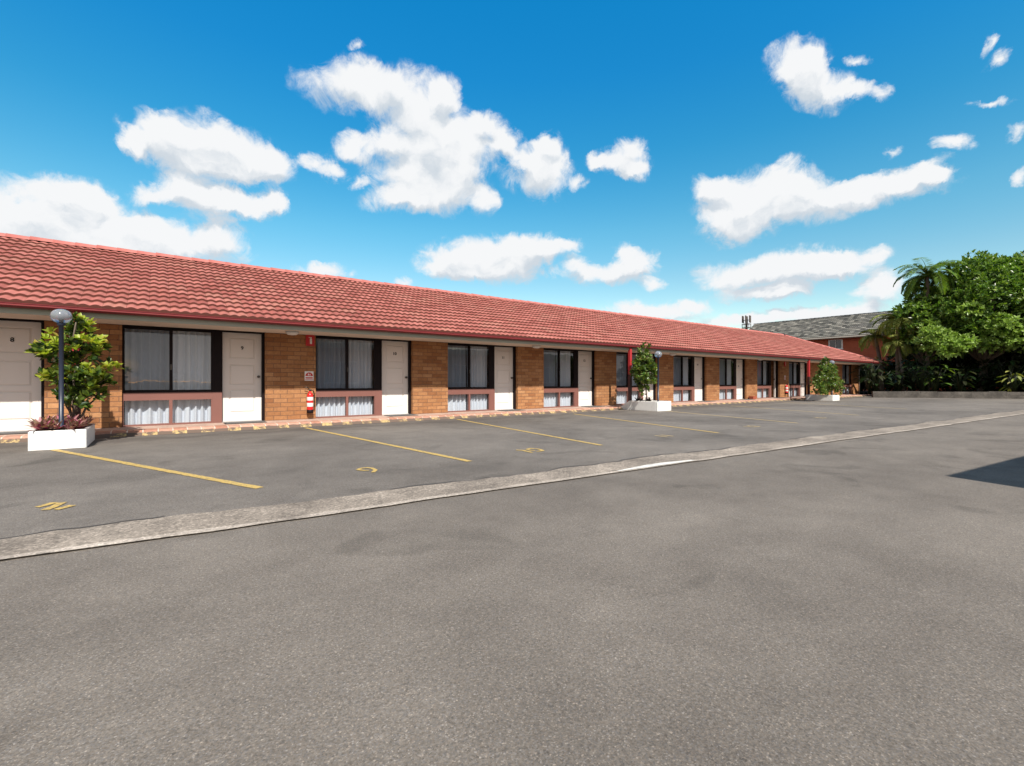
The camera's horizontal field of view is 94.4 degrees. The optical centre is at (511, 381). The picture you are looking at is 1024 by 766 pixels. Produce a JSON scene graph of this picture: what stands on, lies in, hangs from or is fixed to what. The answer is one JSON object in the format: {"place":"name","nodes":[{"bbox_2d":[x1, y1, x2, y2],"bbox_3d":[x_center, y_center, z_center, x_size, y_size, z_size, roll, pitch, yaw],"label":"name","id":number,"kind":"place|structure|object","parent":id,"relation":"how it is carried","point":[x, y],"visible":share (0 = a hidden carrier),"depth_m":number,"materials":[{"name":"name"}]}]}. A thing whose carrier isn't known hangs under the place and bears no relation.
{"place":"outdoors","nodes":[
{"label":"outdoors","id":0,"kind":"place"},
{"bbox_2d":[0,392,1023,765],"bbox_3d":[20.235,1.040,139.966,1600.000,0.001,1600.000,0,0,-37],"label":"ground","id":1,"kind":"structure","parent":0,"point":[852,602],"depth_m":2.01,"materials":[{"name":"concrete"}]},
{"bbox_2d":[0,394,864,435],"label":"walkway","id":2,"kind":"structure","parent":1,"relation":"on","point":[184,425],"depth_m":11.94,"materials":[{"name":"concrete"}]},
{"bbox_2d":[0,431,29,434],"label":"door mat","id":3,"kind":"object","parent":2,"relation":"on","point":[18,432],"depth_m":8.54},
{"bbox_2d":[223,421,265,423],"bbox_3d":[-6.042,0.934,10.740,0.820,0.016,0.440,0,0,-37],"label":"door mat","id":4,"kind":"object","parent":2,"relation":"on","point":[242,422],"depth_m":10.61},
{"bbox_2d":[384,414,415,416],"bbox_3d":[-3.030,0.934,12.991,0.820,0.016,0.440,0,0,-37],"label":"door mat","id":5,"kind":"object","parent":2,"relation":"on","point":[401,415],"depth_m":12.86,"materials":[{"name":"grey rubber"}]},
{"bbox_2d":[497,409,520,410],"bbox_3d":[-0.018,0.934,15.242,0.820,0.016,0.440,0,0,-37],"label":"door mat","id":6,"kind":"object","parent":2,"relation":"on","point":[510,410],"depth_m":15.08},
{"bbox_2d":[0,394,871,442],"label":"walkway header tiles","id":7,"kind":"object","parent":1,"relation":"on","point":[107,434],"visible":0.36,"depth_m":11.28,"materials":[{"name":"ceramic"}]},
{"bbox_2d":[0,233,885,431],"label":"motel building","id":8,"kind":"structure","parent":1,"relation":"on","point":[192,340],"depth_m":12.42,"materials":[{"name":"red tile"}]},
{"bbox_2d":[0,320,40,431],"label":"door","id":9,"kind":"structure","parent":8,"relation":"in","point":[20,389],"depth_m":8.90,"materials":[{"name":"wood"}]},
{"bbox_2d":[122,325,221,426],"bbox_3d":[-7.355,-0.129,10.335,1.752,2.142,0.259,0,0,-37],"label":"window","id":10,"kind":"structure","parent":8,"relation":"in","point":[171,375],"depth_m":10.30,"materials":[{"name":"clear glass"}]},
{"bbox_2d":[223,332,261,421],"bbox_3d":[-6.305,-0.089,11.093,0.830,2.063,0.120,0,0,-37],"label":"door","id":11,"kind":"structure","parent":8,"relation":"in","point":[241,351],"depth_m":11.09,"materials":[{"name":"wood"}]},
{"bbox_2d":[285,331,298,334],"bbox_3d":[-5.092,-1.107,10.989,0.300,0.084,0.300,0,0,-37],"label":"soffit light","id":12,"kind":"object","parent":8,"relation":"attached to","point":[292,332],"visible":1,"depth_m":10.89,"materials":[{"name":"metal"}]},
{"bbox_2d":[305,371,313,380],"bbox_3d":[-5.049,-0.128,11.801,0.210,0.235,0.008,0,0,-37],"label":"extinguisher plate","id":13,"kind":"object","parent":8,"relation":"attached to","point":[309,375],"visible":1,"depth_m":11.80,"materials":[{"name":"plastic"}]},
{"bbox_2d":[305,387,314,412],"bbox_3d":[-4.997,0.462,11.722,0.179,0.660,0.198,0,0,11],"label":"fire extinguisher","id":14,"kind":"object","parent":8,"relation":"attached to","point":[309,398],"visible":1,"depth_m":11.67,"materials":[{"name":"metal"}]},
{"bbox_2d":[306,335,314,345],"bbox_3d":[-5.025,-1.010,11.801,0.200,0.270,0.036,0,0,-37],"label":"fire location sign","id":15,"kind":"object","parent":8,"relation":"attached to","point":[310,340],"visible":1,"depth_m":11.79,"materials":[{"name":"red plastic"}]},
{"bbox_2d":[316,335,381,417],"bbox_3d":[-4.343,-0.129,12.586,1.751,2.142,0.259,0,0,-37],"label":"window","id":16,"kind":"structure","parent":8,"relation":"in","point":[344,388],"depth_m":12.59,"materials":[{"name":"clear glass"}]},
{"bbox_2d":[382,341,408,414],"bbox_3d":[-3.294,-0.089,13.344,0.830,2.063,0.120,0,0,-37],"label":"door","id":17,"kind":"structure","parent":8,"relation":"in","point":[394,353],"depth_m":13.35,"materials":[{"name":"wood"}]},
{"bbox_2d":[448,343,494,411],"bbox_3d":[-1.331,-0.129,14.837,1.751,2.142,0.258,0,0,-37],"label":"window","id":18,"kind":"structure","parent":8,"relation":"in","point":[476,390],"depth_m":14.90,"materials":[{"name":"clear glass"}]},
{"bbox_2d":[495,347,512,409],"bbox_3d":[-0.282,-0.089,15.594,0.830,2.063,0.120,0,0,-37],"label":"door","id":19,"kind":"structure","parent":8,"relation":"in","point":[503,355],"depth_m":15.62,"materials":[{"name":"wood"}]},
{"bbox_2d":[544,348,578,407],"bbox_3d":[1.680,-0.129,17.088,1.752,2.142,0.259,0,0,-37],"label":"window","id":20,"kind":"structure","parent":8,"relation":"in","point":[557,389],"depth_m":17.10,"materials":[{"name":"black glass"}]},
{"bbox_2d":[578,351,592,405],"bbox_3d":[2.730,-0.089,17.845,0.830,2.063,0.120,0,0,-37],"label":"door","id":21,"kind":"structure","parent":8,"relation":"in","point":[584,357],"depth_m":17.89,"materials":[{"name":"wood"}]},
{"bbox_2d":[616,352,642,404],"bbox_3d":[4.692,-0.129,19.339,1.752,2.142,0.259,0,0,-37],"label":"window","id":22,"kind":"structure","parent":8,"relation":"in","point":[621,357],"depth_m":19.24,"materials":[{"name":"black glass"}]},
{"bbox_2d":[643,355,652,399],"bbox_3d":[5.718,-0.099,20.119,0.800,2.045,0.045,0,0,-37],"label":"door","id":23,"kind":"structure","parent":8,"relation":"in","point":[649,394],"depth_m":20.22,"materials":[{"name":"metal"}]},
{"bbox_2d":[673,355,694,401],"bbox_3d":[7.704,-0.129,21.590,1.752,2.142,0.259,0,0,-37],"label":"window","id":24,"kind":"structure","parent":8,"relation":"in","point":[681,387],"depth_m":21.64,"materials":[{"name":"black glass"}]},
{"bbox_2d":[694,357,702,400],"bbox_3d":[8.753,-0.089,22.347,0.830,2.063,0.120,0,0,-37],"label":"door","id":25,"kind":"structure","parent":8,"relation":"in","point":[698,378],"depth_m":22.41,"materials":[{"name":"metal"}]},
{"bbox_2d":[719,358,736,399],"bbox_3d":[10.716,-0.129,23.841,1.752,2.142,0.259,0,0,-37],"label":"window","id":26,"kind":"structure","parent":8,"relation":"in","point":[725,386],"depth_m":23.90,"materials":[{"name":"black glass"}]},
{"bbox_2d":[736,359,742,398],"bbox_3d":[11.765,-0.089,24.598,0.830,2.063,0.120,0,0,-37],"label":"door","id":27,"kind":"structure","parent":8,"relation":"in","point":[739,379],"depth_m":24.66,"materials":[{"name":"metal"}]},
{"bbox_2d":[757,360,770,398],"bbox_3d":[13.728,-0.129,26.092,1.752,2.142,0.259,0,0,-37],"label":"window","id":28,"kind":"structure","parent":8,"relation":"in","point":[761,364],"depth_m":26.18,"materials":[{"name":"black glass"}]},
{"bbox_2d":[774,361,775,396],"bbox_3d":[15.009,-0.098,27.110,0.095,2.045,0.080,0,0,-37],"label":"door","id":29,"kind":"structure","parent":8,"relation":"in","point":[775,361],"depth_m":27.10,"materials":[{"name":"metal"}]},
{"bbox_2d":[789,361,800,396],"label":"window","id":30,"kind":"structure","parent":8,"relation":"in","point":[792,365],"depth_m":28.43,"materials":[{"name":"black glass"}]},
{"bbox_2d":[800,363,804,396],"bbox_3d":[17.789,-0.089,29.100,0.830,2.063,0.120,0,0,-37],"label":"door","id":31,"kind":"structure","parent":8,"relation":"in","point":[802,379],"depth_m":29.19,"materials":[{"name":"metal"}]},
{"bbox_2d":[842,364,850,394],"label":"window","id":32,"kind":"structure","parent":8,"relation":"in","point":[845,368],"depth_m":33.36,"materials":[{"name":"black glass"}]},
{"bbox_2d":[0,410,1023,559],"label":"drain strip","id":33,"kind":"object","parent":1,"relation":"on","point":[96,534],"visible":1,"depth_m":3.99,"materials":[{"name":"concrete"}]},
{"bbox_2d":[0,413,1023,558],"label":"drain strip edge","id":34,"kind":"object","parent":33,"relation":"on","point":[192,531],"visible":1,"depth_m":3.73,"materials":[{"name":"concrete"}]},
{"bbox_2d":[618,460,693,470],"bbox_3d":[1.758,1.022,5.796,1.356,0.001,0.124,0,0,-33],"label":"concrete repair patch","id":35,"kind":"object","parent":34,"relation":"on","point":[655,464],"visible":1,"depth_m":5.81,"materials":[{"name":"grey concrete"}]},
{"bbox_2d":[0,396,1023,539],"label":"parking bays","id":36,"kind":"object","parent":1,"relation":"on","point":[290,465],"visible":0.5,"depth_m":6.88,"materials":[{"name":"grey asphalt"}]},
{"bbox_2d":[35,502,74,509],"bbox_3d":[-3.777,1.030,3.914,0.367,0.001,0.208,0,0,31],"label":"painted number","id":37,"kind":"object","parent":36,"relation":"on","point":[56,504],"visible":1,"depth_m":3.92,"materials":[{"name":"yellow paint"}]},
{"bbox_2d":[28,425,94,450],"bbox_3d":[-7.229,0.892,7.656,0.645,0.295,1.240,0,0,-37],"label":"planter","id":38,"kind":"object","parent":36,"relation":"on","point":[50,439],"visible":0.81,"depth_m":7.18,"materials":[{"name":"concrete"}]},
{"bbox_2d":[25,416,45,429],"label":"strap leaf plant","id":39,"kind":"object","parent":38,"relation":"on","point":[37,424],"visible":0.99,"depth_m":7.07,"materials":[{"name":"pink plant"}]},
{"bbox_2d":[41,416,52,429],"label":"strap leaf plant","id":40,"kind":"object","parent":38,"relation":"on","point":[47,422],"visible":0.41,"depth_m":7.27,"materials":[{"name":"pink plant"}]},
{"bbox_2d":[39,418,56,428],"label":"strap leaf plant","id":41,"kind":"object","parent":38,"relation":"on","point":[49,423],"visible":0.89,"depth_m":7.16,"materials":[{"name":"pink plant"}]},
{"bbox_2d":[46,419,69,429],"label":"strap leaf plant","id":42,"kind":"object","parent":38,"relation":"on","point":[56,426],"visible":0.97,"depth_m":7.20,"materials":[{"name":"pink plant"}]},
{"bbox_2d":[50,309,72,429],"bbox_3d":[-6.918,-0.158,7.277,0.256,1.897,0.256,0,0,-37],"label":"globe lamp","id":43,"kind":"object","parent":38,"relation":"on","point":[61,318],"visible":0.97,"depth_m":7.25,"materials":[{"name":"white metal"}]},
{"bbox_2d":[61,419,81,429],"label":"strap leaf plant","id":44,"kind":"object","parent":38,"relation":"on","point":[70,426],"visible":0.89,"depth_m":7.28,"materials":[{"name":"pink plant"}]},
{"bbox_2d":[24,312,123,419],"bbox_3d":[-7.188,-0.170,7.821,1.234,1.960,1.042,0,0,-37],"label":"broadleaf shrub","id":45,"kind":"object","parent":38,"relation":"on","point":[79,388],"visible":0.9,"depth_m":7.72,"materials":[{"name":"green plant"}]},
{"bbox_2d":[64,414,84,422],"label":"strap leaf plant","id":46,"kind":"object","parent":38,"relation":"on","point":[75,417],"visible":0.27,"depth_m":7.60,"materials":[{"name":"pink plant"}]},
{"bbox_2d":[66,419,86,427],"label":"strap leaf plant","id":47,"kind":"object","parent":38,"relation":"on","point":[78,423],"visible":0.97,"depth_m":7.34,"materials":[{"name":"pink plant"}]},
{"bbox_2d":[66,418,88,428],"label":"strap leaf plant","id":48,"kind":"object","parent":38,"relation":"on","point":[80,425],"visible":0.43,"depth_m":7.48,"materials":[{"name":"pink plant"}]},
{"bbox_2d":[78,416,98,426],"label":"strap leaf plant","id":49,"kind":"object","parent":38,"relation":"on","point":[88,421],"visible":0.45,"depth_m":7.92,"materials":[{"name":"plant"}]},
{"bbox_2d":[52,449,261,488],"bbox_3d":[-4.662,1.031,5.854,5.124,0.001,0.095,0,0,30],"label":"parking line","id":50,"kind":"object","parent":36,"relation":"on","point":[182,473],"visible":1,"depth_m":5.47,"materials":[{"name":"yellow paint"}]},
{"bbox_2d":[355,467,376,471],"bbox_3d":[-1.661,1.030,5.524,0.207,0.001,0.359,0,0,-57],"label":"painted number","id":51,"kind":"object","parent":36,"relation":"on","point":[374,469],"visible":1,"depth_m":5.52,"materials":[{"name":"yellow paint"}]},
{"bbox_2d":[307,428,470,461],"bbox_3d":[-2.558,1.031,8.300,0.095,0.001,5.970,0,0,-43],"label":"parking line","id":52,"kind":"object","parent":36,"relation":"on","point":[395,445],"visible":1,"depth_m":7.47,"materials":[{"name":"yellow paint"}]},
{"bbox_2d":[0,411,1011,538],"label":"tar joint","id":53,"kind":"object","parent":36,"relation":"on","point":[426,484],"visible":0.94,"depth_m":4.78,"materials":[{"name":"black asphalt"}]},
{"bbox_2d":[457,419,600,444],"bbox_3d":[-0.030,1.031,10.246,0.095,0.001,6.001,0,0,-29],"label":"parking line","id":54,"kind":"object","parent":36,"relation":"on","point":[534,433],"visible":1,"depth_m":9.33,"materials":[{"name":"yellow paint"}]},
{"bbox_2d":[522,448,544,452],"bbox_3d":[0.287,1.030,7.073,0.374,0.001,0.382,0,0,-37],"label":"painted number","id":55,"kind":"object","parent":36,"relation":"on","point":[533,450],"visible":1,"depth_m":7.04,"materials":[{"name":"yellow paint"}]},
{"bbox_2d":[621,400,670,411],"bbox_3d":[4.742,0.870,17.058,0.780,0.340,1.750,0,0,-37],"label":"planter","id":56,"kind":"object","parent":36,"relation":"on","point":[651,405],"visible":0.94,"depth_m":16.52,"materials":[{"name":"concrete"}]},
{"bbox_2d":[629,341,656,397],"bbox_3d":[4.699,-0.353,16.843,0.946,2.210,1.818,0,0,31],"label":"magnolia tree","id":57,"kind":"object","parent":56,"relation":"on","point":[640,371],"visible":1,"depth_m":16.63,"materials":[{"name":"green plant"}]},
{"bbox_2d":[654,351,661,401],"bbox_3d":[5.031,-0.121,16.320,0.256,1.822,0.256,0,0,-37],"label":"globe lamp","id":58,"kind":"object","parent":56,"relation":"on","point":[658,354],"visible":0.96,"depth_m":16.29,"materials":[{"name":"white metal"}]},
{"bbox_2d":[577,414,717,432],"bbox_3d":[3.030,1.031,12.190,0.095,0.001,5.907,0,0,-22],"label":"parking line","id":59,"kind":"object","parent":36,"relation":"on","point":[653,424],"visible":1,"depth_m":11.26,"materials":[{"name":"yellow paint"}]},
{"bbox_2d":[671,411,793,422],"bbox_3d":[6.166,1.031,14.059,0.095,0.001,5.083,0,0,-20],"label":"parking line","id":60,"kind":"object","parent":36,"relation":"on","point":[736,417],"visible":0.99,"depth_m":13.43,"materials":[{"name":"yellow paint"}]},
{"bbox_2d":[790,384,805,399],"bbox_3d":[15.617,0.580,25.842,1.960,0.880,0.040,0,0,-37],"label":"railing","id":61,"kind":"object","parent":36,"relation":"on","point":[798,391],"visible":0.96,"depth_m":25.84,"materials":[{"name":"white metal"}]},
{"bbox_2d":[806,395,838,400],"bbox_3d":[16.643,0.890,25.422,0.900,0.300,1.300,0,0,-37],"label":"planter","id":62,"kind":"object","parent":36,"relation":"on","point":[824,397],"visible":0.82,"depth_m":25.02,"materials":[{"name":"concrete"}]},
{"bbox_2d":[809,356,845,395],"bbox_3d":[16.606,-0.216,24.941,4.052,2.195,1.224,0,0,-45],"label":"magnolia shrub","id":63,"kind":"object","parent":62,"relation":"on","point":[828,383],"visible":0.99,"depth_m":24.42,"materials":[{"name":"green plant"}]},
{"bbox_2d":[749,311,1021,390],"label":"brick house","id":64,"kind":"structure","parent":1,"relation":"on","point":[841,332],"depth_m":46.61,"materials":[{"name":"orange brick"}]},
{"bbox_2d":[828,339,842,348],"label":"window","id":65,"kind":"structure","parent":64,"relation":"in","point":[837,339],"depth_m":45.61,"materials":[{"name":"white glass"}]},
{"bbox_2d":[872,391,1023,398],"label":"wall","id":66,"kind":"structure","parent":1,"relation":"on","point":[936,394],"depth_m":28.71,"materials":[{"name":"grey concrete"}]},
{"bbox_2d":[0,0,1023,329],"label":"sky","id":67,"kind":"structure","parent":0,"point":[711,162],"materials":[{"name":"blue"}]},
{"bbox_2d":[742,315,750,328],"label":"phone mast","id":68,"kind":"object","parent":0,"point":[746,324],"visible":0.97,"depth_m":119.40,"materials":[{"name":"grey metal"}]},
{"label":"garden bed","id":69,"kind":"structure","parent":0,"visible":0},
{"bbox_2d":[848,356,891,393],"bbox_3d":[24.353,-0.424,32.243,2.245,2.544,2.532,0,0,-37],"label":"leafy plant","id":70,"kind":"object","parent":69,"relation":"on","point":[868,385],"visible":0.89,"depth_m":32.26,"materials":[{"name":"green plant"}]},
{"bbox_2d":[858,328,894,390],"bbox_3d":[26.396,-1.497,34.485,2.182,4.682,2.421,0,0,15],"label":"palm tree","id":71,"kind":"object","parent":69,"relation":"on","point":[874,337],"visible":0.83,"depth_m":34.38,"materials":[{"name":"green plant"}]},
{"bbox_2d":[859,363,899,390],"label":"leafy plant","id":72,"kind":"object","parent":69,"relation":"on","point":[875,385],"visible":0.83,"depth_m":31.75,"materials":[{"name":"green plant"}]},
{"bbox_2d":[876,370,912,390],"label":"leafy plant","id":73,"kind":"object","parent":69,"relation":"on","point":[897,385],"visible":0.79,"depth_m":31.59,"materials":[{"name":"green plant"}]},
{"bbox_2d":[869,310,924,379],"bbox_3d":[27.014,-2.123,33.081,2.864,5.926,3.019,0,0,-37],"label":"palm tree","id":74,"kind":"object","parent":69,"relation":"on","point":[881,326],"visible":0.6,"depth_m":33.03,"materials":[{"name":"green plant"}]},
{"bbox_2d":[883,376,911,390],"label":"leafy plant","id":75,"kind":"object","parent":69,"relation":"on","point":[903,382],"visible":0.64,"depth_m":31.56,"materials":[{"name":"green plant"}]},
{"bbox_2d":[881,335,920,390],"bbox_3d":[26.694,-1.174,32.677,2.294,4.036,2.278,0,0,-37],"label":"palm tree","id":76,"kind":"object","parent":69,"relation":"on","point":[890,343],"visible":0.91,"depth_m":32.56,"materials":[{"name":"green plant"}]},
{"bbox_2d":[895,359,936,390],"bbox_3d":[26.660,-0.312,31.298,2.207,2.321,2.126,0,0,-37],"label":"leafy plant","id":77,"kind":"object","parent":69,"relation":"on","point":[913,383],"visible":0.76,"depth_m":31.36,"materials":[{"name":"green plant"}]},
{"bbox_2d":[900,357,944,390],"bbox_3d":[26.827,-0.363,30.890,2.540,2.421,2.156,0,0,-37],"label":"leafy plant","id":78,"kind":"object","parent":69,"relation":"on","point":[922,381],"visible":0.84,"depth_m":30.84,"materials":[{"name":"green plant"}]},
{"bbox_2d":[884,284,973,371],"bbox_3d":[28.742,-2.870,32.579,5.225,7.660,4.973,0,0,-37],"label":"broadleaf tree","id":79,"kind":"object","parent":69,"relation":"on","point":[934,298],"visible":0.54,"depth_m":31.88,"materials":[{"name":"green plant"}]},
{"bbox_2d":[908,355,949,390],"bbox_3d":[27.713,-0.431,31.954,2.096,2.559,2.637,0,0,15],"label":"leafy plant","id":80,"kind":"object","parent":69,"relation":"on","point":[926,386],"visible":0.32,"depth_m":31.66,"materials":[{"name":"green plant"}]},
{"bbox_2d":[893,257,966,390],"bbox_3d":[28.213,-3.681,32.052,3.806,9.042,3.832,0,0,-37],"label":"palm tree","id":81,"kind":"object","parent":69,"relation":"on","point":[911,282],"visible":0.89,"depth_m":31.95,"materials":[{"name":"green plant"}]},
{"bbox_2d":[915,364,957,390],"bbox_3d":[27.431,-0.118,30.898,2.161,1.932,2.220,0,0,-5],"label":"leafy plant","id":82,"kind":"object","parent":69,"relation":"on","point":[933,383],"visible":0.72,"depth_m":30.68,"materials":[{"name":"green plant"}]},
{"bbox_2d":[859,336,1023,393],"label":"hedge","id":83,"kind":"object","parent":69,"relation":"on","point":[958,361],"visible":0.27,"depth_m":32.97,"materials":[{"name":"green plant"}]},
{"bbox_2d":[941,369,976,391],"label":"leafy plant","id":84,"kind":"object","parent":69,"relation":"on","point":[959,386],"visible":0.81,"depth_m":30.39,"materials":[{"name":"green plant"}]},
{"bbox_2d":[938,367,980,391],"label":"leafy plant","id":85,"kind":"object","parent":69,"relation":"on","point":[957,377],"visible":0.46,"depth_m":31.08,"materials":[{"name":"green plant"}]},
{"bbox_2d":[945,370,978,390],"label":"leafy plant","id":86,"kind":"object","parent":69,"relation":"on","point":[964,388],"visible":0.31,"depth_m":30.93,"materials":[{"name":"green plant"}]},
{"bbox_2d":[911,249,1023,391],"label":"broadleaf tree","id":87,"kind":"object","parent":69,"relation":"on","point":[978,289],"visible":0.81,"depth_m":29.65,"materials":[{"name":"green plant"}]},
{"bbox_2d":[971,375,1001,391],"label":"leafy plant","id":88,"kind":"object","parent":69,"relation":"on","point":[984,386],"visible":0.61,"depth_m":30.82,"materials":[{"name":"green plant"}]},
{"bbox_2d":[968,362,1015,390],"bbox_3d":[31.191,-0.249,30.861,2.189,2.192,2.258,0,0,34],"label":"leafy plant","id":89,"kind":"object","parent":69,"relation":"on","point":[988,385],"visible":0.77,"depth_m":30.71,"materials":[{"name":"green plant"}]},
{"bbox_2d":[973,250,1023,354],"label":"broadleaf tree","id":90,"kind":"object","parent":69,"relation":"on","point":[1009,324],"visible":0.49,"depth_m":28.76,"materials":[{"name":"green plant"}]},
{"bbox_2d":[980,358,1023,391],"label":"leafy plant","id":91,"kind":"object","parent":69,"relation":"on","point":[1009,368],"visible":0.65,"depth_m":29.59,"materials":[{"name":"green plant"}]},
{"bbox_2d":[986,370,1020,390],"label":"leafy plant","id":92,"kind":"object","parent":69,"relation":"on","point":[999,385],"visible":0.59,"depth_m":30.08,"materials":[{"name":"green plant"}]},
{"bbox_2d":[996,371,1023,391],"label":"leafy plant","id":93,"kind":"object","parent":69,"relation":"on","point":[1013,387],"visible":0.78,"depth_m":28.44,"materials":[{"name":"green plant"}]},
{"bbox_2d":[1004,371,1023,391],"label":"leafy plant","id":94,"kind":"object","parent":69,"relation":"on","point":[1019,388],"visible":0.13,"depth_m":30.30,"materials":[{"name":"green plant"}]}
]}

